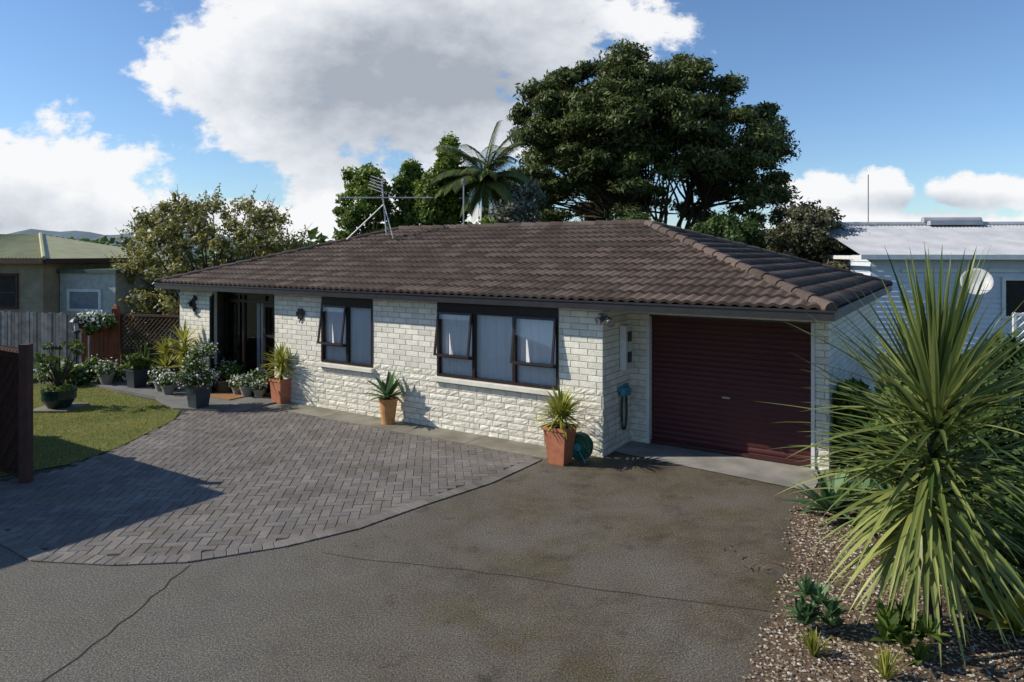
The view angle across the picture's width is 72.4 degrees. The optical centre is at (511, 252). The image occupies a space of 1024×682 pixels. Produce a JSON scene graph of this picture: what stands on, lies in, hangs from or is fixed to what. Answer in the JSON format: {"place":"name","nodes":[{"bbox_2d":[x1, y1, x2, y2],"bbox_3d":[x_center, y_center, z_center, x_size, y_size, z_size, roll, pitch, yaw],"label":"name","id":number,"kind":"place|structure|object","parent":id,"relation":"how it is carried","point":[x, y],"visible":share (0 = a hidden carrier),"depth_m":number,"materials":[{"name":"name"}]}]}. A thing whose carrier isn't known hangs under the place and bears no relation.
{"place":"outdoors","nodes":[
{"label":"outdoors","id":0,"kind":"place"},
{"bbox_2d":[0,258,166,312],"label":"walls","id":1,"kind":"structure","parent":0,"point":[39,288],"depth_m":22.44,"materials":[{"name":"paint"}]},
{"bbox_2d":[0,258,167,308],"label":"trim","id":2,"kind":"structure","parent":1,"relation":"attached to","point":[9,290],"depth_m":22.47,"materials":[{"name":"brown paint"}]},
{"bbox_2d":[0,232,181,258],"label":"corrugated roof","id":3,"kind":"structure","parent":1,"relation":"on","point":[40,245],"depth_m":24.38,"materials":[{"name":"green metal"}]},
{"bbox_2d":[10,229,232,253],"bbox_3d":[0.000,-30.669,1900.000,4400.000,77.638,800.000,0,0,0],"label":"hills","id":4,"kind":"structure","parent":0,"point":[78,235],"depth_m":1726.00,"materials":[{"name":"plant"}]},
{"bbox_2d":[86,380,276,411],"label":"entry path","id":5,"kind":"structure","parent":0,"point":[177,400],"depth_m":14.79,"materials":[{"name":"grey concrete"}]},
{"bbox_2d":[91,357,119,384],"bbox_3d":[-9.580,2.782,16.542,0.547,0.636,0.585,0,0,0],"label":"flower pot","id":6,"kind":"object","parent":5,"relation":"on","point":[107,378],"visible":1,"depth_m":16.45,"materials":[{"name":"stone"}]},
{"bbox_2d":[124,350,151,387],"bbox_3d":[-8.728,2.684,16.187,0.620,0.871,0.609,0,0,0],"label":"grey planter","id":7,"kind":"object","parent":5,"relation":"on","point":[136,371],"visible":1,"depth_m":16.08,"materials":[{"name":"ceramic"}]},
{"bbox_2d":[147,366,174,391],"bbox_3d":[-7.906,2.821,15.742,0.552,0.557,0.593,0,0,0],"label":"flower pot","id":8,"kind":"object","parent":5,"relation":"on","point":[153,377],"visible":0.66,"depth_m":15.64,"materials":[{"name":"stone"}]},
{"bbox_2d":[155,369,177,394],"bbox_3d":[-7.549,2.830,15.345,0.502,0.541,0.465,0,0,36],"label":"flower pot","id":9,"kind":"object","parent":5,"relation":"on","point":[168,386],"visible":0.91,"depth_m":15.26,"materials":[{"name":"stone"}]},
{"bbox_2d":[171,342,218,408],"bbox_3d":[-6.329,2.473,14.110,0.842,1.354,0.867,0,0,0],"label":"grey planter","id":10,"kind":"object","parent":5,"relation":"on","point":[198,393],"visible":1,"depth_m":13.96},
{"bbox_2d":[209,294,213,392],"bbox_3d":[-6.748,2.015,15.720,0.040,2.130,0.850,0,0,-19],"label":"security screen door","id":11,"kind":"structure","parent":5,"relation":"on","point":[211,320],"depth_m":15.38,"materials":[{"name":"metal"}]},
{"bbox_2d":[206,357,245,391],"bbox_3d":[-6.452,2.720,15.765,0.920,0.760,0.704,0,0,0],"label":"basket planter","id":12,"kind":"object","parent":5,"relation":"on","point":[226,370],"visible":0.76,"depth_m":15.60,"materials":[{"name":"wicker"}]},
{"bbox_2d":[210,391,245,399],"bbox_3d":[-6.194,3.089,15.150,0.900,0.018,0.500,0,0,33],"label":"door mat","id":13,"kind":"object","parent":5,"relation":"on","point":[224,395],"depth_m":15.11,"materials":[{"name":"fabric"}]},
{"bbox_2d":[226,373,246,394],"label":"flower pot","id":14,"kind":"object","parent":5,"relation":"on","point":[236,391],"visible":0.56,"depth_m":15.21,"materials":[{"name":"stone"}]},
{"bbox_2d":[232,372,256,396],"bbox_3d":[-5.768,2.836,15.146,0.504,0.527,0.496,0,0,0],"label":"flower pot","id":15,"kind":"object","parent":5,"relation":"on","point":[244,388],"visible":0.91,"depth_m":15.05,"materials":[{"name":"stone"}]},
{"bbox_2d":[249,378,267,397],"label":"flower pot","id":16,"kind":"object","parent":5,"relation":"on","point":[258,387],"visible":1,"depth_m":14.97,"materials":[{"name":"stone"}]},
{"bbox_2d":[248,368,272,393],"bbox_3d":[-5.554,2.809,15.437,0.517,0.582,0.528,0,0,-11],"label":"flower pot","id":17,"kind":"object","parent":5,"relation":"on","point":[259,375],"visible":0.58,"depth_m":15.40,"materials":[{"name":"stone"}]},
{"bbox_2d":[0,405,541,565],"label":"paved courtyard","id":18,"kind":"structure","parent":0,"point":[38,514],"depth_m":9.35,"materials":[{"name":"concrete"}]},
{"bbox_2d":[264,402,546,459],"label":"concrete path","id":19,"kind":"structure","parent":0,"point":[512,446],"depth_m":12.32,"materials":[{"name":"concrete"}]},
{"bbox_2d":[260,339,298,403],"bbox_3d":[-4.832,2.451,14.646,0.998,1.350,1.001,0,0,0],"label":"terracotta pot","id":20,"kind":"object","parent":19,"relation":"on","point":[280,387],"visible":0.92,"depth_m":14.54,"materials":[{"name":"ceramic"}]},
{"bbox_2d":[363,370,409,424],"bbox_3d":[-2.292,2.642,12.717,0.956,0.969,0.873,0,0,0],"label":"terracotta pot","id":21,"kind":"object","parent":19,"relation":"on","point":[387,399],"visible":1,"depth_m":12.73,"materials":[{"name":"ceramic"}]},
{"bbox_2d":[0,411,862,681],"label":"driveway","id":22,"kind":"structure","parent":0,"point":[610,523],"depth_m":6.41,"materials":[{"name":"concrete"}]},
{"bbox_2d":[41,552,775,681],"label":"asphalt crack","id":23,"kind":"object","parent":22,"relation":"on","point":[333,554],"visible":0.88,"depth_m":6.35,"materials":[{"name":"asphalt"}]},
{"bbox_2d":[530,386,592,465],"bbox_3d":[0.713,2.554,10.503,1.002,1.192,0.982,0,0,0],"label":"terracotta pot","id":24,"kind":"object","parent":22,"relation":"on","point":[559,435],"visible":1,"depth_m":10.40,"materials":[{"name":"ceramic"}]},
{"bbox_2d":[572,431,592,462],"bbox_3d":[1.030,2.939,10.612,0.414,0.434,0.192,0,0,33],"label":"hose reel","id":25,"kind":"object","parent":22,"relation":"on","point":[583,447],"visible":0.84,"depth_m":10.54,"materials":[{"name":"green plastic"}]},
{"bbox_2d":[644,312,829,468],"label":"garage door jambs","id":26,"kind":"object","parent":22,"relation":"on","point":[648,378],"visible":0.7,"depth_m":11.24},
{"bbox_2d":[652,316,810,462],"bbox_3d":[3.359,2.075,10.910,2.480,2.110,0.018,0,0,33],"label":"roller door","id":27,"kind":"structure","parent":26,"relation":"attached to","point":[701,368],"depth_m":10.86,"materials":[{"name":"red metal"}]},
{"bbox_2d":[651,396,810,466],"bbox_3d":[3.344,2.687,10.887,2.480,0.884,0.050,0,0,33],"label":"roller door rail","id":28,"kind":"object","parent":27,"relation":"attached to","point":[747,455],"visible":0.89,"depth_m":10.83,"materials":[{"name":"metal"}]},
{"bbox_2d":[742,489,1023,681],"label":"gravel bed","id":29,"kind":"object","parent":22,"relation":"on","point":[854,676],"visible":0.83,"depth_m":5.67,"materials":[{"name":"gravel"}]},
{"bbox_2d":[796,624,835,656],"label":"grass tuft","id":30,"kind":"object","parent":29,"relation":"on","point":[813,646],"visible":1,"depth_m":5.45,"materials":[{"name":"green plant"}]},
{"bbox_2d":[784,571,852,626],"bbox_3d":[2.546,2.880,5.776,0.600,0.409,0.418,0,0,0],"label":"succulent","id":31,"kind":"object","parent":29,"relation":"on","point":[809,612],"visible":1,"depth_m":5.78,"materials":[{"name":"plant"}]},
{"bbox_2d":[779,465,899,519],"bbox_3d":[3.888,2.808,8.292,1.452,0.621,1.062,0,0,-23],"label":"agave","id":32,"kind":"object","parent":29,"relation":"on","point":[826,504],"visible":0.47,"depth_m":8.23,"materials":[{"name":"plant"}]},
{"bbox_2d":[830,452,903,493],"bbox_3d":[4.770,2.776,8.829,1.494,0.632,1.010,0,0,-26],"label":"agave","id":33,"kind":"object","parent":29,"relation":"on","point":[873,471],"visible":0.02,"depth_m":8.70,"materials":[{"name":"plant"}]},
{"bbox_2d":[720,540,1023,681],"bbox_3d":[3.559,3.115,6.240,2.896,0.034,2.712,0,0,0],"label":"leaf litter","id":34,"kind":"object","parent":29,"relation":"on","point":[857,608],"visible":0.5,"depth_m":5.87,"materials":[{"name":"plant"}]},
{"bbox_2d":[860,642,912,679],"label":"grass tuft","id":35,"kind":"object","parent":29,"relation":"on","point":[885,672],"visible":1,"depth_m":5.15,"materials":[{"name":"green plant"}]},
{"bbox_2d":[756,243,1023,672],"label":"cabbage tree","id":36,"kind":"object","parent":29,"relation":"on","point":[917,535],"visible":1,"depth_m":5.51,"materials":[{"name":"green plant"}]},
{"bbox_2d":[870,595,949,664],"bbox_3d":[3.022,2.876,5.335,0.483,0.374,0.565,0,0,-41],"label":"succulent","id":37,"kind":"object","parent":29,"relation":"on","point":[892,627],"visible":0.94,"depth_m":5.33,"materials":[{"name":"green plant"}]},
{"bbox_2d":[849,479,973,527],"bbox_3d":[4.418,2.808,7.775,1.406,0.569,1.079,0,0,0],"label":"agave","id":38,"kind":"object","parent":29,"relation":"on","point":[881,487],"visible":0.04,"depth_m":7.94,"materials":[{"name":"plant"}]},
{"bbox_2d":[856,365,1016,496],"bbox_3d":[5.538,2.216,8.870,1.862,1.983,1.790,0,0,-44],"label":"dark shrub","id":39,"kind":"object","parent":29,"relation":"on","point":[875,423],"visible":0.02,"depth_m":8.80,"materials":[{"name":"green plant"}]},
{"bbox_2d":[907,401,1023,555],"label":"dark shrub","id":40,"kind":"object","parent":29,"relation":"on","point":[1016,424],"visible":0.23,"depth_m":6.90,"materials":[{"name":"green plant"}]},
{"bbox_2d":[951,529,1021,614],"bbox_3d":[4.299,2.784,6.301,1.310,0.648,1.111,0,0,0],"label":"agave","id":41,"kind":"object","parent":29,"relation":"on","point":[973,599],"visible":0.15,"depth_m":6.13,"materials":[{"name":"plant"}]},
{"bbox_2d":[961,582,1023,634],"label":"broad leaf plant","id":42,"kind":"object","parent":29,"relation":"on","point":[1016,626],"visible":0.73,"depth_m":5.47,"materials":[{"name":"plant"}]},
{"bbox_2d":[966,494,1023,640],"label":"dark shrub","id":43,"kind":"object","parent":29,"relation":"on","point":[1008,530],"visible":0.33,"depth_m":6.07,"materials":[{"name":"green plant"}]},
{"bbox_2d":[33,254,909,464],"bbox_3d":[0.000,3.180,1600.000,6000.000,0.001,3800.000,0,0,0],"label":"ground","id":44,"kind":"structure","parent":0,"point":[878,363],"depth_m":17.44,"materials":[{"name":"green plant"}]},
{"bbox_2d":[0,311,89,370],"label":"paling fence","id":45,"kind":"object","parent":44,"relation":"on","point":[36,329],"visible":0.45,"depth_m":18.49,"materials":[{"name":"wood"}]},
{"bbox_2d":[33,355,67,383],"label":"flowering shrub","id":46,"kind":"object","parent":44,"relation":"on","point":[41,370],"visible":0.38,"depth_m":16.68,"materials":[{"name":"green plant"}]},
{"bbox_2d":[46,356,93,385],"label":"flowering shrub","id":47,"kind":"object","parent":44,"relation":"on","point":[74,372],"visible":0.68,"depth_m":16.48,"materials":[{"name":"green plant"}]},
{"bbox_2d":[70,315,81,364],"bbox_3d":[-10.750,2.345,17.250,0.277,1.610,0.277,0,0,22],"label":"garden lantern","id":48,"kind":"object","parent":44,"relation":"on","point":[75,319],"visible":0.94,"depth_m":17.21,"materials":[{"name":"white paint"}]},
{"bbox_2d":[0,384,180,476],"bbox_3d":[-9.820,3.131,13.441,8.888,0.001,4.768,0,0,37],"label":"lawn base","id":49,"kind":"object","parent":44,"relation":"on","point":[63,461],"visible":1,"depth_m":12.62,"materials":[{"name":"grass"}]},
{"bbox_2d":[0,344,32,483],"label":"lattice screen","id":50,"kind":"object","parent":49,"relation":"on","point":[16,411],"visible":1,"depth_m":9.68,"materials":[{"name":"wood"}]},
{"bbox_2d":[33,339,88,412],"bbox_3d":[-9.151,2.430,14.028,0.948,1.403,0.805,0,0,0],"label":"glazed bowl planter","id":51,"kind":"object","parent":49,"relation":"on","point":[57,397],"visible":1,"depth_m":13.92,"materials":[{"name":"glazed ceramic"},{"name":"green leaf"},{"name":"soil"}]},
{"bbox_2d":[72,355,120,385],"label":"flowering shrub","id":52,"kind":"object","parent":44,"relation":"on","point":[92,363],"visible":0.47,"depth_m":16.84,"materials":[{"name":"green plant"}]},
{"bbox_2d":[81,304,119,366],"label":"timber gate","id":53,"kind":"structure","parent":44,"relation":"on","point":[105,344],"depth_m":17.60,"materials":[{"name":"wood"}]},
{"bbox_2d":[74,309,118,335],"bbox_3d":[-10.323,1.724,17.365,1.090,0.641,0.611,0,0,0],"label":"flower box","id":54,"kind":"object","parent":53,"relation":"attached to","point":[92,322],"visible":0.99,"depth_m":17.27,"materials":[{"name":"white plant"}]},
{"bbox_2d":[57,267,179,349],"bbox_3d":[-13.457,1.840,24.372,2.180,2.620,3.600,0,0,10],"label":"annex","id":55,"kind":"object","parent":44,"relation":"on","point":[104,290],"visible":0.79,"depth_m":22.73,"materials":[{"name":"blue paint"}]},
{"bbox_2d":[115,340,162,372],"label":"yucca","id":56,"kind":"object","parent":44,"relation":"on","point":[146,354],"visible":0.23,"depth_m":17.02,"materials":[{"name":"green plant"}]},
{"bbox_2d":[104,183,309,343],"bbox_3d":[-10.007,0.304,23.490,7.308,5.290,5.119,0,0,0],"label":"flowering tree","id":57,"kind":"object","parent":44,"relation":"on","point":[155,229],"visible":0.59,"depth_m":22.42,"materials":[{"name":"green plant"}]},
{"bbox_2d":[217,291,273,395],"bbox_3d":[-2.338,2.000,14.623,10.350,2.300,2.100,0,0,33],"label":"interior shell","id":58,"kind":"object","parent":44,"relation":"on","point":[235,331],"depth_m":17.29,"materials":[{"name":"paint"}]},
{"bbox_2d":[224,292,273,391],"bbox_3d":[-5.832,1.990,15.821,2.190,2.200,0.141,0,0,33],"label":"entry door frame","id":59,"kind":"object","parent":58,"relation":"attached to","point":[264,301],"visible":0.4,"depth_m":16.02,"materials":[{"name":"metal"}]},
{"bbox_2d":[257,303,262,373],"bbox_3d":[-5.535,2.100,15.986,0.900,1.900,0.021,0,0,33],"label":"hall curtain","id":60,"kind":"object","parent":58,"relation":"hanging from","point":[258,335],"visible":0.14,"depth_m":16.17,"materials":[{"name":"fabric"}]},
{"bbox_2d":[331,162,402,239],"bbox_3d":[-5.571,-0.221,27.024,2.722,6.756,3.003,0,0,0],"label":"feathery tree","id":61,"kind":"object","parent":44,"relation":"on","point":[352,216],"visible":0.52,"depth_m":26.49,"materials":[{"name":"green plant"}]},
{"bbox_2d":[387,157,425,226],"bbox_3d":[-3.973,-0.299,27.257,1.884,6.920,1.842,0,0,0],"label":"feathery tree","id":62,"kind":"object","parent":44,"relation":"on","point":[407,179],"visible":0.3,"depth_m":27.06,"materials":[{"name":"green plant"}]},
{"bbox_2d":[70,226,775,272],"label":"distant trees","id":63,"kind":"object","parent":44,"relation":"on","point":[319,238],"visible":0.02,"depth_m":63.10,"materials":[{"name":"green plant"}]},
{"bbox_2d":[409,168,449,225],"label":"conifer tree","id":64,"kind":"object","parent":44,"relation":"on","point":[427,211],"visible":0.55,"depth_m":26.11,"materials":[{"name":"green plant"}]},
{"bbox_2d":[430,131,472,224],"bbox_3d":[-2.414,-0.783,27.054,2.427,7.878,2.567,0,0,28],"label":"conifer tree","id":65,"kind":"object","parent":44,"relation":"on","point":[445,162],"visible":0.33,"depth_m":26.59,"materials":[{"name":"green plant"}]},
{"bbox_2d":[467,214,498,224],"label":"round shrub tree","id":66,"kind":"object","parent":44,"relation":"on","point":[483,220],"depth_m":23.87,"materials":[{"name":"green plant"}]},
{"bbox_2d":[430,120,542,219],"bbox_3d":[-1.004,-0.948,26.644,4.366,8.202,4.416,0,0,0],"label":"palm tree","id":67,"kind":"object","parent":44,"relation":"on","point":[486,183],"visible":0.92,"depth_m":25.85,"materials":[{"name":"green plant"}]},
{"bbox_2d":[481,200,527,223],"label":"silver shrub tree","id":68,"kind":"object","parent":44,"relation":"on","point":[514,215],"visible":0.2,"depth_m":24.71,"materials":[{"name":"green plant"}]},
{"bbox_2d":[496,177,548,222],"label":"silver shrub tree","id":69,"kind":"object","parent":44,"relation":"on","point":[527,198],"visible":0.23,"depth_m":25.60,"materials":[{"name":"green plant"}]},
{"bbox_2d":[180,290,876,471],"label":"brick walls","id":70,"kind":"structure","parent":44,"relation":"on","point":[589,350],"depth_m":12.19,"materials":[{"name":"brick"}]},
{"bbox_2d":[186,295,196,313],"bbox_3d":[-7.557,1.218,16.515,0.430,0.450,0.092,0,0,33],"label":"wall ornament","id":71,"kind":"object","parent":70,"relation":"attached to","point":[192,304],"depth_m":16.48,"materials":[{"name":"brown metal"}]},
{"bbox_2d":[296,308,304,322],"bbox_3d":[-4.391,1.296,14.485,0.250,0.292,0.044,0,0,33],"label":"wall plaque","id":72,"kind":"object","parent":70,"relation":"attached to","point":[300,313],"depth_m":14.47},
{"bbox_2d":[317,297,372,367],"bbox_3d":[-3.287,1.520,13.743,1.426,1.355,0.208,0,0,33],"label":"bedroom window frame","id":73,"kind":"object","parent":70,"relation":"attached to","point":[346,304],"visible":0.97,"depth_m":13.77,"materials":[{"name":"metal"}]},
{"bbox_2d":[325,307,370,363],"bbox_3d":[-3.217,1.610,13.852,1.430,1.180,0.036,0,0,33],"label":"bedroom window curtain","id":74,"kind":"object","parent":73,"relation":"hanging from","point":[360,335],"visible":0.76,"depth_m":13.81,"materials":[{"name":"fabric"}]},
{"bbox_2d":[316,362,557,395],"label":"window sills","id":75,"kind":"structure","parent":70,"relation":"attached to","point":[531,390],"depth_m":12.06,"materials":[{"name":"concrete"}]},
{"bbox_2d":[160,224,820,309],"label":"roof front","id":76,"kind":"structure","parent":70,"relation":"on","point":[636,263],"depth_m":13.16,"materials":[{"name":"tile"}]},
{"bbox_2d":[338,176,432,239],"bbox_3d":[-3.075,-1.113,17.073,2.272,1.590,1.320,0,0,-13],"label":"tv antenna","id":77,"kind":"object","parent":76,"relation":"on","point":[382,197],"visible":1,"depth_m":17.10,"materials":[{"name":"metal"}]},
{"bbox_2d":[433,302,558,389],"bbox_3d":[-0.322,1.520,11.828,2.486,1.355,0.208,0,0,33],"label":"lounge window frame","id":78,"kind":"object","parent":70,"relation":"attached to","point":[473,311],"visible":0.95,"depth_m":11.81,"materials":[{"name":"metal"}]},
{"bbox_2d":[441,314,555,385],"bbox_3d":[-0.253,1.610,11.935,2.490,1.180,0.039,0,0,33],"label":"lounge window curtain","id":79,"kind":"object","parent":78,"relation":"hanging from","point":[534,339],"visible":0.78,"depth_m":11.91,"materials":[{"name":"fabric"}]},
{"bbox_2d":[203,284,815,309],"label":"soffit","id":80,"kind":"structure","parent":70,"relation":"on","point":[536,297],"depth_m":12.29,"materials":[{"name":"paint"}]},
{"bbox_2d":[154,282,892,321],"bbox_3d":[-0.054,0.783,16.203,15.023,0.134,8.288,0,0,33],"label":"gutter","id":81,"kind":"object","parent":80,"relation":"on","point":[843,310],"visible":0.75,"depth_m":10.89,"materials":[{"name":"metal"}]},
{"bbox_2d":[665,226,889,306],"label":"roof","id":82,"kind":"structure","parent":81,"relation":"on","point":[819,281],"depth_m":12.55,"materials":[{"name":"tile"}]},
{"bbox_3d":[1.064,0.050,17.936,14.870,1.334,4.103,0,0,33],"label":"roof back","id":83,"kind":"object","parent":81,"relation":"on","visible":0},
{"bbox_2d":[459,179,467,223],"bbox_3d":[-1.280,-1.055,18.500,0.231,1.810,0.129,0,0,22],"label":"vent pipe","id":84,"kind":"object","parent":83,"relation":"attached to","point":[463,182],"visible":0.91,"depth_m":18.48,"materials":[{"name":"grey metal"}]},
{"bbox_2d":[156,219,892,310],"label":"ridge caps","id":85,"kind":"object","parent":83,"relation":"attached to","point":[811,297],"visible":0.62,"depth_m":14.78,"materials":[{"name":"tile"}]},
{"bbox_2d":[595,313,614,327],"bbox_3d":[1.398,1.020,10.585,0.369,0.201,0.215,0,0,55],"label":"floodlight","id":86,"kind":"object","parent":70,"relation":"attached to","point":[610,322],"visible":1,"depth_m":10.56,"materials":[{"name":"grey metal"}]},
{"bbox_2d":[617,383,630,429],"bbox_3d":[1.828,2.498,11.301,0.126,0.736,0.340,0,0,33],"label":"garden tap hose","id":87,"kind":"object","parent":70,"relation":"attached to","point":[624,390],"visible":1,"depth_m":11.27,"materials":[{"name":"teal plastic"}]},
{"bbox_2d":[620,324,632,370],"bbox_3d":[1.867,1.530,11.360,0.125,0.720,0.280,0,0,33],"label":"meter box","id":88,"kind":"object","parent":70,"relation":"attached to","point":[626,346],"visible":1,"depth_m":11.26,"materials":[{"name":"white paint"}]},
{"bbox_2d":[614,212,663,221],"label":"round shrub tree","id":89,"kind":"object","parent":44,"relation":"on","point":[631,215],"visible":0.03,"depth_m":25.12,"materials":[{"name":"green plant"}]},
{"bbox_2d":[490,38,802,229],"bbox_3d":[5.645,-2.951,30.462,13.544,12.201,11.147,0,0,0],"label":"spreading tree","id":90,"kind":"object","parent":44,"relation":"on","point":[614,131],"visible":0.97,"depth_m":27.71,"materials":[{"name":"green broad leaf"},{"name":"bark"}]},
{"bbox_2d":[688,210,768,246],"bbox_3d":[7.336,0.838,24.162,3.785,4.648,3.751,0,0,21],"label":"round shrub tree","id":91,"kind":"object","parent":44,"relation":"on","point":[730,227],"visible":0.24,"depth_m":23.45,"materials":[{"name":"green plant"}]},
{"bbox_2d":[748,200,859,269],"bbox_3d":[10.369,0.568,25.557,4.445,5.197,4.769,0,0,0],"label":"round shrub tree","id":92,"kind":"object","parent":44,"relation":"on","point":[808,235],"visible":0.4,"depth_m":24.36,"materials":[{"name":"green plant"}]},
{"bbox_2d":[832,375,895,466],"bbox_3d":[5.052,2.491,10.441,1.282,1.416,1.204,0,0,0],"label":"dark shrub","id":93,"kind":"object","parent":44,"relation":"on","point":[838,401],"visible":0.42,"depth_m":10.08,"materials":[{"name":"green plant"}]},
{"bbox_2d":[818,255,1023,353],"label":"walls","id":94,"kind":"structure","parent":44,"relation":"on","point":[992,297],"depth_m":21.84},
{"bbox_2d":[799,217,1023,254],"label":"corrugated roof","id":95,"kind":"structure","parent":94,"relation":"on","point":[948,235],"depth_m":23.56,"materials":[{"name":"grey metal"}]},
{"bbox_2d":[816,255,1023,318],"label":"trim","id":96,"kind":"structure","parent":94,"relation":"attached to","point":[938,257],"depth_m":21.41,"materials":[{"name":"white paint"}]},
{"bbox_2d":[957,268,993,296],"bbox_3d":[13.690,0.911,21.056,0.692,0.920,1.350,0,0,-10],"label":"satellite dish","id":97,"kind":"object","parent":94,"relation":"attached to","point":[988,276],"visible":0.64,"depth_m":20.73,"materials":[{"name":"metal"}]},
{"bbox_2d":[1006,280,1023,315],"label":"window panes","id":98,"kind":"object","parent":94,"relation":"attached to","point":[1014,294],"visible":1,"depth_m":21.64,"materials":[{"name":"glass"}]},
{"bbox_2d":[958,329,1023,371],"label":"dark shrub","id":99,"kind":"object","parent":44,"relation":"on","point":[1016,356],"visible":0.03,"depth_m":11.90,"materials":[{"name":"green plant"}]},
{"bbox_2d":[964,345,1023,407],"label":"dark shrub","id":100,"kind":"object","parent":44,"relation":"on","point":[1009,363],"visible":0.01,"depth_m":9.47,"materials":[{"name":"green plant"}]},
{"bbox_2d":[1012,312,1023,343],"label":"white lattice fence","id":101,"kind":"object","parent":44,"relation":"on","point":[1015,318],"visible":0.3,"depth_m":13.37,"materials":[{"name":"paint"}]},
{"bbox_2d":[0,0,1023,243],"label":"sky","id":102,"kind":"structure","parent":0,"point":[108,107],"materials":[{"name":"blue"}]},
{"bbox_2d":[614,441,824,490],"bbox_3d":[2.972,3.134,10.449,3.000,0.008,1.050,0,0,33],"label":"garage apron","id":103,"kind":"object","parent":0,"point":[766,471],"visible":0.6,"depth_m":10.37,"materials":[{"name":"concrete"}]},
{"label":"garden bed","id":104,"kind":"object","parent":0,"visible":0},
{"bbox_2d":[114,356,155,380],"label":"flowering shrub","id":105,"kind":"object","parent":104,"relation":"on","point":[123,374],"visible":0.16,"depth_m":17.11,"materials":[{"name":"green plant"}]},
{"bbox_2d":[120,313,179,377],"bbox_3d":[-8.950,2.309,17.375,1.879,1.582,0.060,0,0,14],"label":"trellis fence","id":106,"kind":"object","parent":104,"relation":"on","point":[126,348],"visible":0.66,"depth_m":17.39,"materials":[{"name":"wood"}]},
{"bbox_2d":[118,375,185,389],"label":"bed rocks","id":107,"kind":"object","parent":104,"relation":"on","point":[177,386],"visible":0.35,"depth_m":16.27,"materials":[{"name":"stone"}]},
{"bbox_2d":[146,333,179,370],"bbox_3d":[-8.277,2.514,16.698,0.932,1.272,0.896,0,0,43],"label":"yellow cordyline","id":108,"kind":"object","parent":104,"relation":"on","point":[164,360],"visible":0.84,"depth_m":16.61,"materials":[{"name":"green plant"}]},
{"bbox_2d":[159,318,200,384],"bbox_3d":[-7.645,2.336,16.234,1.005,1.627,1.063,0,0,0],"label":"yellow cordyline","id":109,"kind":"object","parent":104,"relation":"on","point":[182,336],"visible":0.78,"depth_m":16.20,"materials":[{"name":"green plant"}]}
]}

